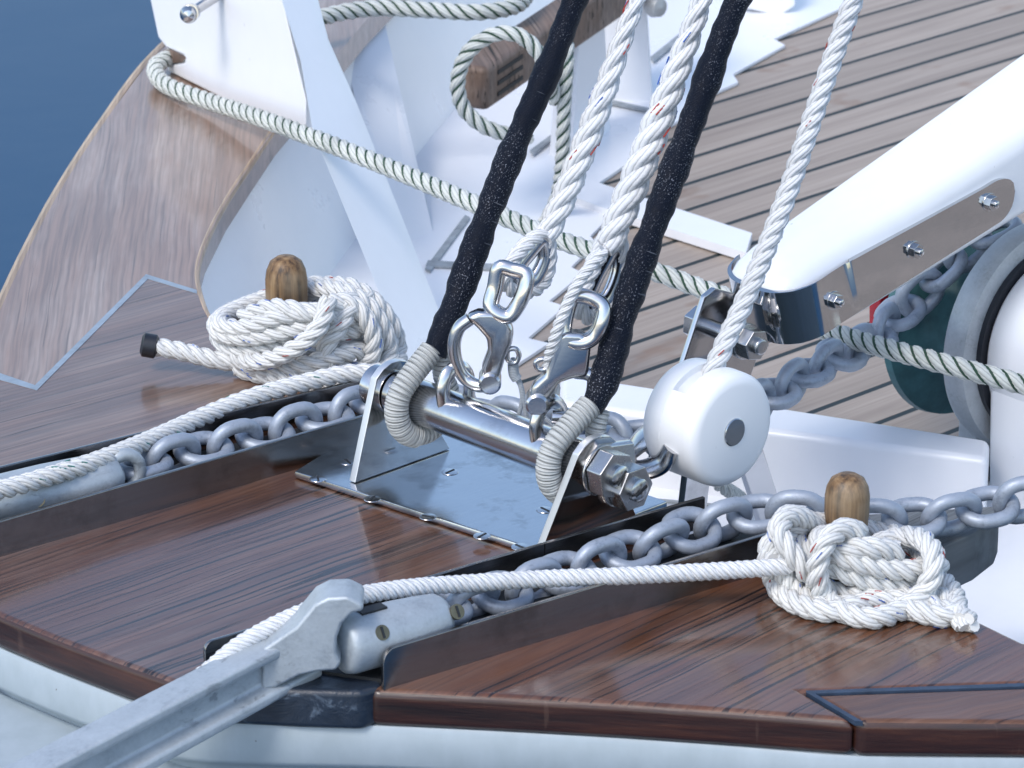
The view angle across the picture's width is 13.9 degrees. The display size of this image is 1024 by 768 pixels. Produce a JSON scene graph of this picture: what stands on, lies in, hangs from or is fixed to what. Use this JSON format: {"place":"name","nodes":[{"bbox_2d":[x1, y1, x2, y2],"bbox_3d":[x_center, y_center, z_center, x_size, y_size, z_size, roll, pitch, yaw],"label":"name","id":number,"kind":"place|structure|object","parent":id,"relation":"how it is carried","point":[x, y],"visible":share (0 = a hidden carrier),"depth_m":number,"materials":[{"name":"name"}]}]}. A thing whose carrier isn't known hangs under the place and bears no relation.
{"place":"outdoors","nodes":[
{"label":"outdoors","id":0,"kind":"place"},
{"bbox_2d":[0,0,161,291],"bbox_3d":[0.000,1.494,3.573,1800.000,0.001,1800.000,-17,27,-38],"label":"water","id":1,"kind":"structure","parent":0,"point":[68,68],"depth_m":9.19,"materials":[{"name":"blue liquid"}]},
{"bbox_2d":[0,646,1023,767],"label":"hull","id":2,"kind":"object","parent":1,"relation":"on","point":[57,694],"visible":0.12,"depth_m":2.53,"materials":[{"name":"white paint"}]},
{"bbox_2d":[0,693,190,767],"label":"bow ledge","id":3,"kind":"object","parent":2,"relation":"attached to","point":[25,729],"visible":0.4,"depth_m":2.61,"materials":[{"name":"white paint"}]},
{"bbox_2d":[0,0,1023,756],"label":"caprail","id":4,"kind":"object","parent":2,"relation":"on","point":[146,200],"visible":0.62,"depth_m":2.68,"materials":[{"name":"brown wood"}]},
{"bbox_2d":[0,381,362,556],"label":"chain trough","id":5,"kind":"object","parent":4,"relation":"on","point":[101,508],"visible":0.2,"depth_m":2.80,"materials":[{"name":"black metal"}]},
{"bbox_2d":[0,448,146,519],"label":"chain swivel","id":6,"kind":"object","parent":5,"relation":"on","point":[110,474],"visible":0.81,"depth_m":2.76,"materials":[{"name":"grey metal"}]},
{"bbox_2d":[0,363,382,499],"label":"mooring line","id":7,"kind":"object","parent":5,"relation":"on","point":[73,468],"visible":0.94,"depth_m":2.85,"materials":[{"name":"white fabric"}]},
{"bbox_2d":[120,217,1022,480],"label":"anchor chain","id":8,"kind":"object","parent":5,"relation":"on","point":[790,383],"visible":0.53,"depth_m":2.96,"materials":[{"name":"metal"}]},
{"bbox_2d":[140,275,407,390],"bbox_3d":[-0.168,-0.045,3.019,0.191,0.072,0.114,5,22,12],"label":"coiled rope","id":9,"kind":"object","parent":4,"relation":"on","point":[257,337],"visible":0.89,"depth_m":2.99,"materials":[{"name":"white fabric"}]},
{"bbox_2d":[265,254,307,301],"bbox_3d":[-0.162,-0.031,3.036,0.035,0.131,0.035,-17,27,-38],"label":"belaying pin","id":10,"kind":"object","parent":4,"relation":"on","point":[286,277],"visible":0.43,"depth_m":3.01,"materials":[{"name":"brown wood"}]},
{"bbox_2d":[237,674,380,728],"bbox_3d":[-0.137,0.182,2.558,0.106,0.026,0.099,-4,21,-11],"label":"stem band","id":11,"kind":"object","parent":4,"relation":"attached to","point":[326,701],"visible":0.34,"depth_m":2.52,"materials":[{"name":"metal"}]},
{"bbox_2d":[3,579,464,767],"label":"anchor","id":12,"kind":"object","parent":11,"relation":"on","point":[333,624],"visible":0.99,"depth_m":2.50,"materials":[{"name":"grey metal"}]},
{"bbox_2d":[321,0,532,24],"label":"mooring line","id":13,"kind":"object","parent":4,"relation":"on","point":[418,9],"visible":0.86,"depth_m":3.79,"materials":[{"name":"white fabric"}]},
{"bbox_2d":[295,358,666,549],"bbox_3d":[-0.020,0.030,2.787,0.289,0.097,0.136,18,27,39],"label":"stay plate","id":14,"kind":"object","parent":4,"relation":"on","point":[471,470],"visible":0.89,"depth_m":2.77,"materials":[{"name":"silver metal"}]},
{"bbox_2d":[384,0,588,447],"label":"rope","id":15,"kind":"object","parent":14,"relation":"attached to","point":[431,353],"visible":0.83,"depth_m":2.79,"materials":[{"name":"black fabric"}]},
{"bbox_2d":[447,259,534,394],"bbox_3d":[-0.014,-0.038,2.758,0.058,0.091,0.017,0,21,-1],"label":"snap shackle","id":16,"kind":"object","parent":14,"relation":"on","point":[492,320],"visible":1,"depth_m":2.75,"materials":[{"name":"silver metal"}]},
{"bbox_2d":[508,357,553,426],"bbox_3d":[0.015,0.008,2.780,0.036,0.054,0.007,0,21,0],"label":"cord lanyard","id":17,"kind":"object","parent":16,"relation":"hanging from","point":[514,374],"visible":0.73,"depth_m":2.78,"materials":[{"name":"silver metal"}]},
{"bbox_2d":[525,288,610,423],"bbox_3d":[0.036,-0.017,2.699,0.055,0.093,0.017,0,21,0],"label":"snap shackle","id":18,"kind":"object","parent":14,"relation":"attached to","point":[570,359],"visible":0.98,"depth_m":2.69,"materials":[{"name":"silver metal"}]},
{"bbox_2d":[542,245,607,394],"bbox_3d":[0.039,-0.038,2.687,0.043,0.104,0.022,4,21,10],"label":"thin lanyard","id":19,"kind":"object","parent":18,"relation":"attached to","point":[589,267],"visible":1,"depth_m":2.67,"materials":[{"name":"white fabric"}]},
{"bbox_2d":[595,425,677,510],"bbox_3d":[0.082,0.046,2.732,0.052,0.046,0.126,4,21,11],"label":"toggle","id":20,"kind":"object","parent":14,"relation":"attached to","point":[631,492],"visible":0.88,"depth_m":2.69,"materials":[{"name":"silver metal"}]},
{"bbox_2d":[643,358,769,486],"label":"pulley block","id":21,"kind":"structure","parent":20,"relation":"attached to","point":[710,428],"depth_m":2.74,"materials":[{"name":"white plastic"}]},
{"bbox_2d":[701,0,862,375],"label":"block rope","id":22,"kind":"object","parent":21,"relation":"attached to","point":[777,219],"visible":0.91,"depth_m":2.75,"materials":[{"name":"white fabric"}]},
{"bbox_2d":[535,0,752,502],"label":"rope","id":23,"kind":"object","parent":14,"relation":"attached to","point":[588,412],"visible":0.84,"depth_m":2.69,"materials":[{"name":"black fabric"}]},
{"bbox_2d":[203,496,766,690],"bbox_3d":[0.004,0.132,2.621,0.414,0.027,0.083,-15,26,-34],"label":"chain trough","id":24,"kind":"object","parent":4,"relation":"on","point":[484,636],"visible":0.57,"depth_m":2.60,"materials":[{"name":"black metal"}]},
{"bbox_2d":[411,475,1023,625],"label":"anchor chain","id":25,"kind":"object","parent":24,"relation":"in","point":[672,529],"visible":0.66,"depth_m":2.70,"materials":[{"name":"metal"}]},
{"bbox_2d":[824,471,869,580],"bbox_3d":[0.213,0.112,2.683,0.033,0.118,0.033,-17,27,-38],"label":"belaying pin","id":26,"kind":"object","parent":4,"relation":"on","point":[847,493],"visible":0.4,"depth_m":2.66,"materials":[{"name":"brown wood"}]},
{"bbox_2d":[756,504,979,632],"bbox_3d":[0.231,0.109,2.636,0.123,0.061,0.155,-17,27,-38],"label":"coiled rope","id":27,"kind":"object","parent":4,"relation":"on","point":[878,575],"visible":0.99,"depth_m":2.62,"materials":[{"name":"white fabric"}]},
{"bbox_2d":[196,558,792,668],"bbox_3d":[-0.027,0.153,2.581,0.424,0.084,0.042,-8,22,-19],"label":"hauling line","id":28,"kind":"object","parent":27,"relation":"attached to","point":[373,593],"visible":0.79,"depth_m":2.60,"materials":[{"name":"white fabric"}]},
{"bbox_2d":[869,507,998,584],"bbox_3d":[0.259,0.110,2.751,0.145,0.035,0.074,-17,27,-38],"label":"chain pad","id":29,"kind":"object","parent":4,"relation":"attached to","point":[970,554],"visible":0.18,"depth_m":2.74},
{"bbox_2d":[503,0,645,298],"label":"spliced halyard","id":30,"kind":"object","parent":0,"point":[539,241],"visible":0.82,"depth_m":2.79,"materials":[{"name":"white fabric"}]},
{"bbox_2d":[574,0,712,325],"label":"spliced halyard","id":31,"kind":"object","parent":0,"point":[639,169],"visible":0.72,"depth_m":2.70,"materials":[{"name":"white fabric"}]},
{"bbox_2d":[330,0,1023,643],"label":"deck","id":32,"kind":"structure","parent":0,"point":[908,68],"depth_m":3.92,"materials":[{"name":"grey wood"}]},
{"bbox_2d":[151,0,437,358],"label":"mooring post","id":33,"kind":"object","parent":32,"relation":"on","point":[278,57],"visible":0.85,"depth_m":3.52,"materials":[{"name":"white paint"}]},
{"bbox_2d":[146,48,1023,394],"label":"docking line","id":34,"kind":"object","parent":33,"relation":"attached to","point":[698,286],"visible":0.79,"depth_m":3.29,"materials":[{"name":"white fabric"}]},
{"bbox_2d":[201,0,553,314],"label":"bulwark","id":35,"kind":"object","parent":32,"relation":"on","point":[397,72],"visible":0.27,"depth_m":3.74,"materials":[{"name":"white paint"}]},
{"bbox_2d":[465,0,625,155],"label":"mooring cleat","id":36,"kind":"object","parent":32,"relation":"on","point":[498,71],"visible":0.57,"depth_m":3.85,"materials":[{"name":"white paint"}]},
{"bbox_2d":[449,25,561,143],"bbox_3d":[-0.005,-0.262,3.686,0.099,0.118,0.043,1,21,2],"label":"mooring line","id":37,"kind":"object","parent":36,"relation":"hanging from","point":[473,46],"visible":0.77,"depth_m":3.66,"materials":[{"name":"white fabric"}]},
{"bbox_2d":[538,42,574,221],"bbox_3d":[0.044,-0.227,3.721,0.040,0.200,0.039,13,25,31],"label":"mooring line","id":38,"kind":"object","parent":37,"relation":"hanging from","point":[563,123],"visible":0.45,"depth_m":3.70,"materials":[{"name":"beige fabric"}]},
{"bbox_2d":[605,0,666,100],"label":"deck bracket","id":39,"kind":"object","parent":32,"relation":"on","point":[635,84],"visible":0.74,"depth_m":4.08,"materials":[{"name":"white paint"}]},
{"bbox_2d":[648,287,776,534],"bbox_3d":[0.151,0.041,2.970,0.125,0.221,0.069,-17,27,-38],"label":"hinge bracket","id":40,"kind":"object","parent":32,"relation":"on","point":[705,318],"visible":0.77,"depth_m":2.94,"materials":[{"name":"silver metal"}]},
{"bbox_2d":[727,54,1023,344],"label":"spar","id":41,"kind":"object","parent":40,"relation":"attached to","point":[941,187],"visible":0.98,"depth_m":2.98,"materials":[{"name":"white paint"}]},
{"bbox_2d":[713,483,753,514],"bbox_3d":[0.162,0.082,3.077,0.017,0.057,0.079,8,22,19],"label":"frayed rope end","id":42,"kind":"object","parent":32,"relation":"on","point":[729,490],"visible":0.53,"depth_m":3.05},
{"bbox_2d":[747,0,794,12],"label":"deck bracket","id":43,"kind":"object","parent":32,"relation":"on","point":[774,6],"visible":0.78,"depth_m":4.39,"materials":[{"name":"white paint"}]},
{"bbox_2d":[560,378,988,514],"bbox_3d":[0.188,0.057,3.151,0.354,0.065,0.064,9,23,22],"label":"deck coaming","id":44,"kind":"object","parent":32,"relation":"on","point":[814,453],"visible":0.31,"depth_m":3.11,"materials":[{"name":"white paint"}]},
{"bbox_2d":[884,223,1023,508],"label":"windlass","id":45,"kind":"object","parent":32,"relation":"on","point":[976,313],"visible":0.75,"depth_m":3.10,"materials":[{"name":"teal metal"}]},
{"bbox_2d":[869,294,888,322],"bbox_3d":[0.330,-0.070,3.232,0.147,0.118,0.012,-17,27,-38],"label":"chain stripper","id":46,"kind":"object","parent":45,"relation":"attached to","point":[874,306],"visible":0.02,"depth_m":3.19,"materials":[{"name":"red paint"}]}
]}

